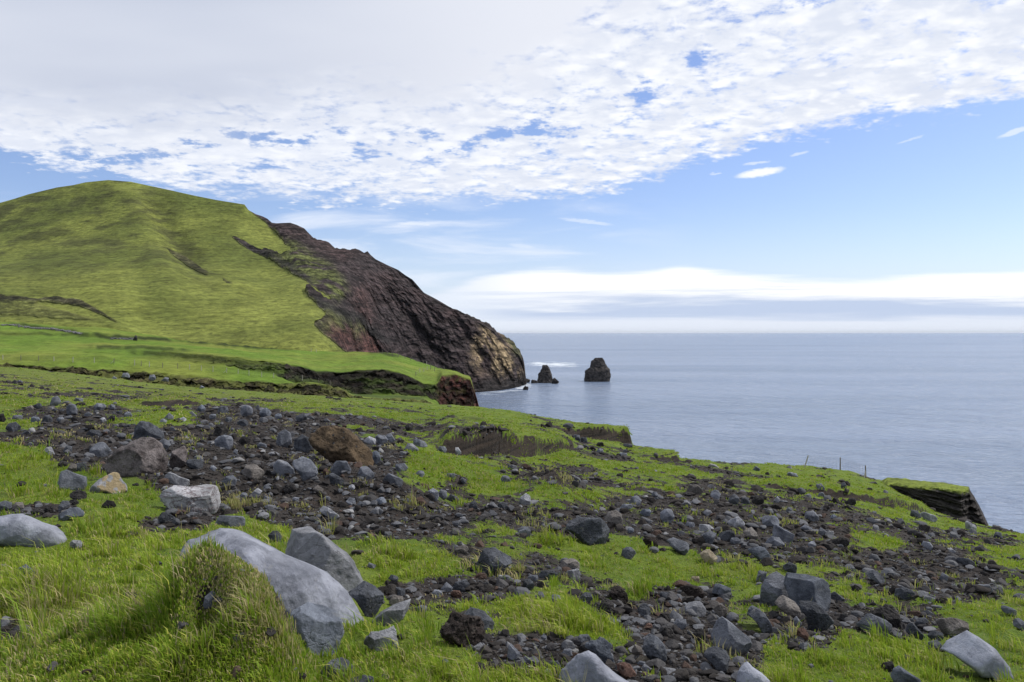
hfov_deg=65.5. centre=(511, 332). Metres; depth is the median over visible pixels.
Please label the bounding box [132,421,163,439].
boulder
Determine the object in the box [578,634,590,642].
rock
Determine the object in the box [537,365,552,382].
sea stack
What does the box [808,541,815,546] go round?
rock
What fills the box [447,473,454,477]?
rock
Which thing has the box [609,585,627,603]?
rock
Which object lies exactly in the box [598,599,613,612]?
rock
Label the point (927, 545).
rock
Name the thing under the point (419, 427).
rock
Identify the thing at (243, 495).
rock
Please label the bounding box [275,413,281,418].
rock
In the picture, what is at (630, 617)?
gravel
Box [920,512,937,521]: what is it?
boulder
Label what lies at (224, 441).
rock
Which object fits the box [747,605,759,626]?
rock
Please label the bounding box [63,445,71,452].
rock
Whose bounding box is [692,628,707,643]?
rock
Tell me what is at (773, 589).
boulder
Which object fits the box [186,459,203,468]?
rock
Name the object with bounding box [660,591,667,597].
rock
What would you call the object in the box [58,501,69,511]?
rock
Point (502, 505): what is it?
rock
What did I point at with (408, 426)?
rock
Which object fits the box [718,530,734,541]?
rock
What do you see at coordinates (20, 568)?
rock
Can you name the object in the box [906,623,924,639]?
rock
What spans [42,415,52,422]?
rock
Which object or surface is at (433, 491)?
rock
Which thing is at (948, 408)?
sea
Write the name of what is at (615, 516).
boulder
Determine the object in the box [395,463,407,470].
rock
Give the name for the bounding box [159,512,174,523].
rock
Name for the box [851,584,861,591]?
rock
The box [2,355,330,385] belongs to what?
wire fence
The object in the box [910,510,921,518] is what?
rock
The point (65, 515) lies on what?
rock
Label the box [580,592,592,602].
rock
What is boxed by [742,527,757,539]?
boulder
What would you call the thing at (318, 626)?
boulder
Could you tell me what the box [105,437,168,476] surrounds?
boulder
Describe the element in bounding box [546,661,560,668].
rock
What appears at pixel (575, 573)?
rock
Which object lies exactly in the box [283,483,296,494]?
rock
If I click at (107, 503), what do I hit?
rock
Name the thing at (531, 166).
sky
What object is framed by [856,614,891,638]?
boulder
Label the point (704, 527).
rock
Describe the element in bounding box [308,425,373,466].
earth boulder
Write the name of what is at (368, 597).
boulder
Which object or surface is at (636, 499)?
rock
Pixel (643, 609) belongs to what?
rock
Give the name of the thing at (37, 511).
rock
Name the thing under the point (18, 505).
rock
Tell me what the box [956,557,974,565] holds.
rock
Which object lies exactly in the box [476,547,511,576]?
boulder
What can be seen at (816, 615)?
boulder
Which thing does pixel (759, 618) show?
rock
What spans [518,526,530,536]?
rock
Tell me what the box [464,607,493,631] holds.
boulder
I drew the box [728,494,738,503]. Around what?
rock
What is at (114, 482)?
boulder
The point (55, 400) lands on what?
rock
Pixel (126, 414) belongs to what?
rock
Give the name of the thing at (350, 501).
rock
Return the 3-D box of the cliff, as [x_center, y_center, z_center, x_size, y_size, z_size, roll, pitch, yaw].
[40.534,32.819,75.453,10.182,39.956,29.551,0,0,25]
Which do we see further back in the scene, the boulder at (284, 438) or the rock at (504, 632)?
the boulder at (284, 438)
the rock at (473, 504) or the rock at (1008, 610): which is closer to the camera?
the rock at (1008, 610)
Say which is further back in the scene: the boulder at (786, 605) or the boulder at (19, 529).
the boulder at (19, 529)
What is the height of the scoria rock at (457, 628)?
0.217 m
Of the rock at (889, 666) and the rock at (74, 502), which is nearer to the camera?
the rock at (889, 666)
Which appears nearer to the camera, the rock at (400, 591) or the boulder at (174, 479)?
the rock at (400, 591)
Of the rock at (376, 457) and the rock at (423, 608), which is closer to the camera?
the rock at (423, 608)
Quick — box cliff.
[881,477,987,525]
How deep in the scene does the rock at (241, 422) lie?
28.23 m
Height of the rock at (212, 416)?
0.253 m
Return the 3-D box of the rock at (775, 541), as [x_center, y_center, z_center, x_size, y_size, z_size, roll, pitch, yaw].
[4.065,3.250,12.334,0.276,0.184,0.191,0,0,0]
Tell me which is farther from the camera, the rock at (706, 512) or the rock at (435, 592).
the rock at (706, 512)
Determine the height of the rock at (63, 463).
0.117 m
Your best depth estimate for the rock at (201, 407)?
40.66 m
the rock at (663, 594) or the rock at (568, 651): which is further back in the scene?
the rock at (663, 594)
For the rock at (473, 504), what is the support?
on the ground at (488, 444)
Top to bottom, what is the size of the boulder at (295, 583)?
0.769 m
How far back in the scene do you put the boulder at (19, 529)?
6.76 m
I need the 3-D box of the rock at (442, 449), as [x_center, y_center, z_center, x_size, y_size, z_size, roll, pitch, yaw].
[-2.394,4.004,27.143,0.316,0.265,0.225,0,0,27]
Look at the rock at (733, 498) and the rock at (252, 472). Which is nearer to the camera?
the rock at (252, 472)
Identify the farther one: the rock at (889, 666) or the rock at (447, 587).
the rock at (447, 587)
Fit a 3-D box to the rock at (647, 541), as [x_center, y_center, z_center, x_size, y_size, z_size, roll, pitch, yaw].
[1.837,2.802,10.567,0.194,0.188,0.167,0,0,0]
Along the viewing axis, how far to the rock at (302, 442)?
19.28 m
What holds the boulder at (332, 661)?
on the ground at (488, 444)
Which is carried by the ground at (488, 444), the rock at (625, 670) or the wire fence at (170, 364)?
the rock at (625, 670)
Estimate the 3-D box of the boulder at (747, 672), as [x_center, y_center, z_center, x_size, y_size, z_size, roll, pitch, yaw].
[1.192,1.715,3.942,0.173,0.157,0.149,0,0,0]
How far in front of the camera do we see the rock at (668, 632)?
4.97 m
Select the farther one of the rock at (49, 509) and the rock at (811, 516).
the rock at (811, 516)
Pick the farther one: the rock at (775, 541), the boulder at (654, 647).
the rock at (775, 541)
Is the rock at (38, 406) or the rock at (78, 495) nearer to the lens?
the rock at (78, 495)
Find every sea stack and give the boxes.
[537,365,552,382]
[584,358,610,381]
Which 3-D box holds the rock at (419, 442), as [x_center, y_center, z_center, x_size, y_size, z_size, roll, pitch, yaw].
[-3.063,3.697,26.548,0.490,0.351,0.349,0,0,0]
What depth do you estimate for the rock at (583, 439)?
57.64 m
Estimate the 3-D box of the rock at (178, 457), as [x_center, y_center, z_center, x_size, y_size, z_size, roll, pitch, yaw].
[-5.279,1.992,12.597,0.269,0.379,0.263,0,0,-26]
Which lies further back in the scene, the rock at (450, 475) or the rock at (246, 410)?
the rock at (246, 410)
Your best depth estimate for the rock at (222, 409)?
34.28 m
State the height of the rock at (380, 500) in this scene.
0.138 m
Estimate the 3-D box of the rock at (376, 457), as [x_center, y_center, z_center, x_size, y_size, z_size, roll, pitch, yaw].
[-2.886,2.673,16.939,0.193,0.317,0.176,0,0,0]
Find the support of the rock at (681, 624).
on the ground at (488, 444)
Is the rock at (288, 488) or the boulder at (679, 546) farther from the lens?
the rock at (288, 488)
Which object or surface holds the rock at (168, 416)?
on the ground at (488, 444)
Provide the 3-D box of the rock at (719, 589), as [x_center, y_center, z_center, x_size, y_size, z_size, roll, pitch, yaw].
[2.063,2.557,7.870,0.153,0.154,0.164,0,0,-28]
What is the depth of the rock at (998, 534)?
34.12 m
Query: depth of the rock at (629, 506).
17.12 m
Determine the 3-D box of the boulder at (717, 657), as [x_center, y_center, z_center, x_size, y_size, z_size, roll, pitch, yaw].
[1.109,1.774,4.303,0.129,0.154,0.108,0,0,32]
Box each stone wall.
[1,324,80,333]
[110,337,133,339]
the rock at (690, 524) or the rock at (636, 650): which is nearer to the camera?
the rock at (636, 650)
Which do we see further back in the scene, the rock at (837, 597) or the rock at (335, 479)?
the rock at (335, 479)
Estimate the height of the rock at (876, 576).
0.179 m
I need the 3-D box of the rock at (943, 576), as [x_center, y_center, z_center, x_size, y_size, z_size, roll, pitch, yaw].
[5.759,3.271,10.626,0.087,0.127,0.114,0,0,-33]
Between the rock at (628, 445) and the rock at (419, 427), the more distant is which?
the rock at (628, 445)
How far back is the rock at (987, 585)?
9.70 m
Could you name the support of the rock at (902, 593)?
on the ground at (488, 444)
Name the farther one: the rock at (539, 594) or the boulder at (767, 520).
the boulder at (767, 520)
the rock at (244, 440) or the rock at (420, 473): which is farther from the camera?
the rock at (244, 440)
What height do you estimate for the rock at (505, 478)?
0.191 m
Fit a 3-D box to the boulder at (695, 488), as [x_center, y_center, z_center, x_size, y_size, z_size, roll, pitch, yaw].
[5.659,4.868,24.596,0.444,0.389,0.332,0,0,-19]
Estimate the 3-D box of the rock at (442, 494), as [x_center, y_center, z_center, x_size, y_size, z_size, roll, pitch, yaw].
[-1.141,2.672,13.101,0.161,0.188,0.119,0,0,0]
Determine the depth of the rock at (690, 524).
15.68 m
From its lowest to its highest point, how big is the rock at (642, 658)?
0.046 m
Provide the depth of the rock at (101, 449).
13.90 m
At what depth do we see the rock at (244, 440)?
19.57 m
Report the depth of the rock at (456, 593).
5.84 m
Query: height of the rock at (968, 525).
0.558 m
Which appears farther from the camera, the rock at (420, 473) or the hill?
the hill
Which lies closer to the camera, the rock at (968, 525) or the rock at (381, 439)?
the rock at (381, 439)
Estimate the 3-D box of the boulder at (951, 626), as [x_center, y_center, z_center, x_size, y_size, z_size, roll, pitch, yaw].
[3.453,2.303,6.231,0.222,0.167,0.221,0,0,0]
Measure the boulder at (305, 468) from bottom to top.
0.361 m
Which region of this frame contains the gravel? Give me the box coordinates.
[0,371,1023,681]
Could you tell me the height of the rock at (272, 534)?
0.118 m
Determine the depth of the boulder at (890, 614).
6.35 m
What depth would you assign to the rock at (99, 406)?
32.93 m
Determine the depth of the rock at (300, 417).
32.62 m
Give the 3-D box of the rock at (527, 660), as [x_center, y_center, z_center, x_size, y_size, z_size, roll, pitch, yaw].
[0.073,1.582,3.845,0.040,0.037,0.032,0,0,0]
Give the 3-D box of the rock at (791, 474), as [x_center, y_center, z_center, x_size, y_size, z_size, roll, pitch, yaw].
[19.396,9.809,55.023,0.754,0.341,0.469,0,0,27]
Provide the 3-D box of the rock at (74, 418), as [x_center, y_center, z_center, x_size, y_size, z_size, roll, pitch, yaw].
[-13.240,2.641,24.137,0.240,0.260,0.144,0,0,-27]
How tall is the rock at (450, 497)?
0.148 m
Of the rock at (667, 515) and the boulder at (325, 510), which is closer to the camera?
the boulder at (325, 510)
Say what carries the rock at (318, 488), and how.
on the ground at (488, 444)
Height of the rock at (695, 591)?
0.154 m
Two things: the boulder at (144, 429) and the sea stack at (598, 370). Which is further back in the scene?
the sea stack at (598, 370)
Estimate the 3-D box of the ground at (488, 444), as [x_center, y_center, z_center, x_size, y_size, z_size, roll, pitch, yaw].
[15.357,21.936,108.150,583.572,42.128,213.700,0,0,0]
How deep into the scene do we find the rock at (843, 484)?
43.21 m
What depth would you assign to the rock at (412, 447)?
24.59 m
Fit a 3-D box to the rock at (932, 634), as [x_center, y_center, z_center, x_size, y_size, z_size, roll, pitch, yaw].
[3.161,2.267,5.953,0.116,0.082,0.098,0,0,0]
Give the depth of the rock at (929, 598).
7.93 m
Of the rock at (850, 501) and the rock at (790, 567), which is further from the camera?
the rock at (850, 501)
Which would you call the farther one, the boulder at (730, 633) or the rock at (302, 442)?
the rock at (302, 442)
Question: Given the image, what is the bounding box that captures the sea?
[475,333,1023,532]
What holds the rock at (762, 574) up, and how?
on the ground at (488, 444)
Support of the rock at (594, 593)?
on the ground at (488, 444)
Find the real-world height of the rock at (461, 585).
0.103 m
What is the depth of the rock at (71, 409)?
27.80 m
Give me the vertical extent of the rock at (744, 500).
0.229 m
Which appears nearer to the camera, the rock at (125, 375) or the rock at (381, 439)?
the rock at (381, 439)
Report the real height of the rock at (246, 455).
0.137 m
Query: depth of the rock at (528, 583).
6.24 m
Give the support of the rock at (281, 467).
on the ground at (488, 444)
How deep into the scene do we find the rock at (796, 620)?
6.10 m
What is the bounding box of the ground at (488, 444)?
[0,366,1023,681]
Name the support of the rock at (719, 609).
on the ground at (488, 444)
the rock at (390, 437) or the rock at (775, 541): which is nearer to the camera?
the rock at (775, 541)
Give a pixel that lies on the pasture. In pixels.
(376, 376)
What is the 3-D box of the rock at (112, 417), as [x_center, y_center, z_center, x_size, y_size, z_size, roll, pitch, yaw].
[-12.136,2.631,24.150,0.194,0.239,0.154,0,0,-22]
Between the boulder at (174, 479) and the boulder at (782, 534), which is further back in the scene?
the boulder at (782, 534)
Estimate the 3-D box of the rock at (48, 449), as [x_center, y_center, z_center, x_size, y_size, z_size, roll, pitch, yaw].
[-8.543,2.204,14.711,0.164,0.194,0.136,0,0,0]
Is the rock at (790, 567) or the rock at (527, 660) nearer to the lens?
the rock at (527, 660)
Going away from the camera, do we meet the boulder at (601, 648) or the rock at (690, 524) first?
the boulder at (601, 648)
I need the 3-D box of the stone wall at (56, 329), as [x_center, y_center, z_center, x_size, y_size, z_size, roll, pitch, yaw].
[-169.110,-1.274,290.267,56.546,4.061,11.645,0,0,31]
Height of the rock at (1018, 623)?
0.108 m
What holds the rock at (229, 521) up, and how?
on the ground at (488, 444)
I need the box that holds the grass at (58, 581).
[0,367,1023,681]
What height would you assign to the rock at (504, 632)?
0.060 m
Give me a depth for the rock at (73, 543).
6.73 m
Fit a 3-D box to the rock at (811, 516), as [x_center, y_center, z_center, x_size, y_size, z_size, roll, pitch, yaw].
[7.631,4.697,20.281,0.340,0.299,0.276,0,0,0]
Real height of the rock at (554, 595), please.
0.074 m
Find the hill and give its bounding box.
[0,180,526,391]
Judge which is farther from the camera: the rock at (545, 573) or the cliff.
the cliff
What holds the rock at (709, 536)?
on the ground at (488, 444)
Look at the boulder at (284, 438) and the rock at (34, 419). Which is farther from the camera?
the rock at (34, 419)
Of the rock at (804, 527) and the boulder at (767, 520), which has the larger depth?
the rock at (804, 527)
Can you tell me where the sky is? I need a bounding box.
[0,0,1023,332]
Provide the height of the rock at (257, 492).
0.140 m
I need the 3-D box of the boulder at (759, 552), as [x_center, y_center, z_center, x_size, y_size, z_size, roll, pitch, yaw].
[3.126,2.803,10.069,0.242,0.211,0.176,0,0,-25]
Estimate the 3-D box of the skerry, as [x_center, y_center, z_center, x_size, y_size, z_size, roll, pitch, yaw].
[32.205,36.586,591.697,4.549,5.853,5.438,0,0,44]
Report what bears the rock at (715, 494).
on the ground at (488, 444)
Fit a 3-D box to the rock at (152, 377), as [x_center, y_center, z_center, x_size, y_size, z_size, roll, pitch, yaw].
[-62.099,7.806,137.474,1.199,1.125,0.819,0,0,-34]
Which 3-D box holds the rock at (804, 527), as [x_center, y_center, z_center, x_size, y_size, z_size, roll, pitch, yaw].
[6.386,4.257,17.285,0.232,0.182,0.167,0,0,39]
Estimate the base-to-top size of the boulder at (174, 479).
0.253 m
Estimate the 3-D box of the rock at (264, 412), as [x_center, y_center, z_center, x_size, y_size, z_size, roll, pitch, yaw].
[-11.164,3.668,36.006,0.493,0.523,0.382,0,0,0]
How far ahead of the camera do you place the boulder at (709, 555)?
9.61 m
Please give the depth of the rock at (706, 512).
17.67 m
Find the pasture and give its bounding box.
[0,322,478,406]
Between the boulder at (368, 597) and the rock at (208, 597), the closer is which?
the rock at (208, 597)
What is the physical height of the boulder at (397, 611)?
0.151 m
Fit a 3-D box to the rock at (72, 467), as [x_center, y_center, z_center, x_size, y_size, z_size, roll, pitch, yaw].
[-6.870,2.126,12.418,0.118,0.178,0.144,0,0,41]
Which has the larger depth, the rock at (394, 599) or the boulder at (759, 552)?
the boulder at (759, 552)
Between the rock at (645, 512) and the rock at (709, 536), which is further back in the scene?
the rock at (645, 512)
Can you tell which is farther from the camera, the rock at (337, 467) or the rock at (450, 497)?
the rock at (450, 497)
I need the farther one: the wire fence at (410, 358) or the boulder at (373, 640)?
the wire fence at (410, 358)
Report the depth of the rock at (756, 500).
24.87 m
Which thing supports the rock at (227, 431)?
on the ground at (488, 444)
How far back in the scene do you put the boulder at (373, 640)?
3.86 m
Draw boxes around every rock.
[0,413,5,421]
[0,500,11,510]
[5,422,20,431]
[12,415,22,419]
[12,502,23,509]
[18,564,34,573]
[31,416,40,421]
[31,508,43,514]
[34,403,41,408]
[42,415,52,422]
[43,507,53,512]
[44,447,54,454]
[50,396,60,405]
[58,461,68,466]
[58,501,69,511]
[58,507,84,520]
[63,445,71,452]
[66,403,76,414]
[67,463,76,471]
[69,499,78,504]
[70,490,86,499]
[70,540,81,547]
[71,415,78,421]
[77,462,86,470]
[86,430,101,436]
[89,442,110,457]
[94,403,105,409]
[102,500,115,507]
[108,415,114,421]
[122,373,129,377]
[124,412,131,416]
[149,374,155,380]
[159,439,169,448]
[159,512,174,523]
[163,413,173,419]
[169,446,187,468]
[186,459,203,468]
[197,404,205,411]
[203,591,215,608]
[209,414,215,418]
[214,425,226,435]
[214,435,232,449]
[215,424,228,434]
[215,515,244,526]
[218,406,227,412]
[221,475,236,485]
[225,417,231,421]
[237,419,247,425]
[238,436,250,444]
[240,405,252,416]
[240,492,247,498]
[241,464,263,479]
[242,453,250,458]
[252,488,261,497]
[257,443,266,447]
[259,408,270,416]
[268,531,281,541]
[273,460,294,477]
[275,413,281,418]
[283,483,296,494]
[294,434,311,452]
[295,414,306,421]
[313,485,322,492]
[329,473,344,484]
[330,461,350,475]
[346,497,355,504]
[358,466,373,479]
[363,436,375,444]
[367,563,375,568]
[372,451,380,463]
[375,434,387,444]
[376,497,386,503]
[386,433,394,442]
[388,575,397,581]
[389,595,402,605]
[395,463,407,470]
[396,587,404,595]
[404,443,418,451]
[405,423,412,430]
[413,438,426,447]
[415,424,423,429]
[416,470,424,476]
[418,605,426,611]
[428,488,438,500]
[431,589,441,595]
[437,446,446,452]
[438,489,447,499]
[440,610,485,646]
[441,582,452,591]
[446,494,458,501]
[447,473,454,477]
[450,590,461,597]
[453,579,469,591]
[454,545,468,554]
[455,447,460,454]
[469,501,477,508]
[498,502,507,509]
[499,629,509,636]
[501,475,510,481]
[507,644,519,659]
[518,493,530,504]
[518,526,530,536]
[518,527,528,532]
[523,579,533,589]
[524,656,530,663]
[529,575,537,581]
[535,591,543,598]
[538,570,557,579]
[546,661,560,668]
[552,594,559,603]
[559,558,579,568]
[562,649,571,656]
[566,569,579,579]
[573,434,580,441]
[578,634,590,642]
[580,437,587,442]
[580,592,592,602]
[592,591,600,598]
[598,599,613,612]
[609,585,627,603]
[616,662,635,679]
[620,504,632,508]
[621,547,635,558]
[623,444,632,447]
[629,496,640,505]
[631,644,642,656]
[636,655,649,661]
[637,603,650,616]
[640,509,650,515]
[642,664,650,672]
[643,537,657,547]
[658,613,670,621]
[660,509,674,522]
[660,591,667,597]
[660,627,673,637]
[674,619,686,629]
[680,584,704,598]
[684,601,705,617]
[685,522,694,526]
[690,576,699,581]
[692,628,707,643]
[699,524,713,531]
[703,509,711,515]
[703,530,716,543]
[709,600,726,617]
[711,490,720,499]
[712,584,730,594]
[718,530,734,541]
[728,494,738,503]
[730,537,739,543]
[740,497,749,503]
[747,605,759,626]
[749,608,772,633]
[751,496,763,504]
[756,570,766,581]
[765,536,784,545]
[773,496,779,502]
[783,562,796,572]
[787,472,797,476]
[793,616,801,625]
[796,627,808,639]
[800,525,811,529]
[804,511,818,521]
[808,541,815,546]
[816,483,824,489]
[818,527,826,535]
[831,537,849,547]
[831,591,844,601]
[839,611,850,621]
[841,482,846,488]
[846,498,855,504]
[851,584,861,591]
[866,570,884,583]
[881,661,894,671]
[894,587,915,599]
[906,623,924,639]
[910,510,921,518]
[915,617,928,627]
[921,541,932,550]
[923,595,934,601]
[926,630,943,640]
[927,640,941,648]
[939,572,948,580]
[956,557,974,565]
[965,521,976,529]
[978,584,992,594]
[994,532,1002,538]
[1001,605,1016,616]
[1013,618,1023,629]
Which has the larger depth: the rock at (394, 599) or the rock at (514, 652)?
the rock at (394, 599)
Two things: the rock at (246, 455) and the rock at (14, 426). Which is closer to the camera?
the rock at (246, 455)
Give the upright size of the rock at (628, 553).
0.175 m
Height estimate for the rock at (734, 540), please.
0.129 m
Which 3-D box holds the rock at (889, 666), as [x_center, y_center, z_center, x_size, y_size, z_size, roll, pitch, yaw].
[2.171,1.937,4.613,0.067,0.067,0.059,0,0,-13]
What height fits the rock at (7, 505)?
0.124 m
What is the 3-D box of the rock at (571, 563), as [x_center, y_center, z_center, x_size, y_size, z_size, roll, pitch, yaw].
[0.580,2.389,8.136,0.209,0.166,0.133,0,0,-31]
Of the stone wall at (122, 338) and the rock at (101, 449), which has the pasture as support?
the stone wall at (122, 338)
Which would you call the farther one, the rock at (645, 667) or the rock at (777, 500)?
the rock at (777, 500)
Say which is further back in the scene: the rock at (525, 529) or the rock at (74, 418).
the rock at (74, 418)
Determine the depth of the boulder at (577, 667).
3.51 m
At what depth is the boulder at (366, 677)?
3.25 m
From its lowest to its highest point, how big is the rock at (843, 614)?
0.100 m
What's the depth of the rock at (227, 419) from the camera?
28.79 m
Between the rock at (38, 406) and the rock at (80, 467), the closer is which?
the rock at (80, 467)
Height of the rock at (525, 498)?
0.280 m
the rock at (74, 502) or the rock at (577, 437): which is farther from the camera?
the rock at (577, 437)
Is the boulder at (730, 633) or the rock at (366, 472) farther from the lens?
the rock at (366, 472)
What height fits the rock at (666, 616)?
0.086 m
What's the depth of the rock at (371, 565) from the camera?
6.35 m
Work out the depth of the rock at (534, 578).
6.59 m
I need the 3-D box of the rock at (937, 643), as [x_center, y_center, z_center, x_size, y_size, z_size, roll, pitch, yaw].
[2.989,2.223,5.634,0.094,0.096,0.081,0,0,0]
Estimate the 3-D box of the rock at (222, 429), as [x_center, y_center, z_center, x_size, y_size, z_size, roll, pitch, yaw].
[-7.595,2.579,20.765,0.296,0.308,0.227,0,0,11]
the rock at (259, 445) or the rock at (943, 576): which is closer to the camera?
the rock at (943, 576)
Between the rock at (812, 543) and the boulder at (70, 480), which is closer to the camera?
the boulder at (70, 480)
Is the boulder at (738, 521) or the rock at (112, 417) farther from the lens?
the rock at (112, 417)
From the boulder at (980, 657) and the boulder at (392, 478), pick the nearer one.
the boulder at (980, 657)
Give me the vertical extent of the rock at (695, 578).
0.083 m
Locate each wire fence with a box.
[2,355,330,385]
[377,350,444,368]
[804,455,865,477]
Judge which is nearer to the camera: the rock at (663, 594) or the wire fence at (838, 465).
the rock at (663, 594)
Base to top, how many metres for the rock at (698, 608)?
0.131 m
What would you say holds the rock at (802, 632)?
on the ground at (488, 444)
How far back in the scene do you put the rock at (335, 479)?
11.48 m
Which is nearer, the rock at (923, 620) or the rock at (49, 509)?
the rock at (923, 620)
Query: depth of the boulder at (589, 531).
10.38 m
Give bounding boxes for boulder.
[0,514,66,547]
[57,470,86,490]
[89,472,126,493]
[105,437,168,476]
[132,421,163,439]
[159,484,220,514]
[164,472,189,485]
[180,528,363,627]
[276,429,291,447]
[285,526,362,597]
[289,602,343,655]
[293,456,317,480]
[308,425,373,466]
[320,506,338,519]
[321,657,354,681]
[348,581,383,617]
[348,675,373,681]
[364,626,397,650]
[372,599,410,625]
[383,473,402,486]
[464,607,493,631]
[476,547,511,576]
[559,650,628,681]
[565,516,609,545]
[585,638,614,663]
[605,510,621,525]
[643,633,666,661]
[667,537,688,554]
[686,484,703,493]
[700,549,717,563]
[704,646,729,672]
[711,616,751,655]
[727,516,744,526]
[736,662,769,681]
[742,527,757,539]
[747,546,769,559]
[760,571,788,606]
[762,515,778,526]
[772,524,794,542]
[774,595,800,618]
[783,572,830,611]
[799,601,833,630]
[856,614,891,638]
[863,604,903,629]
[890,665,920,681]
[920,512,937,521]
[935,617,968,634]
[940,630,1013,680]
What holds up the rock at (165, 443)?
on the ground at (488, 444)
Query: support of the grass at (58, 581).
on the ground at (488, 444)
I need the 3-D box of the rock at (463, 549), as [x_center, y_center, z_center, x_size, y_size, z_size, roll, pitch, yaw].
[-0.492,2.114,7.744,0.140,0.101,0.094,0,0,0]
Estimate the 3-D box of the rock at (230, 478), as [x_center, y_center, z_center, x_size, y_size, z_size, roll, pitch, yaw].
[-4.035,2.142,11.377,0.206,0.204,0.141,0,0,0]
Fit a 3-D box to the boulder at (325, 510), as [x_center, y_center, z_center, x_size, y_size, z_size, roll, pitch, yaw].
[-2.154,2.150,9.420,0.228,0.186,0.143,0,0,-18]
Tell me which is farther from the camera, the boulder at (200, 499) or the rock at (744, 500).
the rock at (744, 500)
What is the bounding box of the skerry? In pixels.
[552,378,558,383]
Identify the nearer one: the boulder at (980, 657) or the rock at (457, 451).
the boulder at (980, 657)
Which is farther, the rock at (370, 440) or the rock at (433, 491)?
the rock at (370, 440)
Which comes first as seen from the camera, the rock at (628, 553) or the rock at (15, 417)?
the rock at (628, 553)
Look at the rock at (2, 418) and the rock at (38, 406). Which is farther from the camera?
the rock at (38, 406)
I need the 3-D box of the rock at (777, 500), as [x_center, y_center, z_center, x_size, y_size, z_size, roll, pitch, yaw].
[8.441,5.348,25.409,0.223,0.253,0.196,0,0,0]
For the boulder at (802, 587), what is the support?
on the ground at (488, 444)
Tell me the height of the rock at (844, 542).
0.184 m
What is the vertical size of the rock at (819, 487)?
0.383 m
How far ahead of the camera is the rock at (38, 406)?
33.19 m
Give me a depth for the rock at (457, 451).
28.72 m
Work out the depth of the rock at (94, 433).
19.52 m
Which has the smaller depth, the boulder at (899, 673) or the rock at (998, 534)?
the boulder at (899, 673)
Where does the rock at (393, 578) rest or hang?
on the ground at (488, 444)
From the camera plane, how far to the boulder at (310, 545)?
5.38 m
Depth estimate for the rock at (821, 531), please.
16.86 m

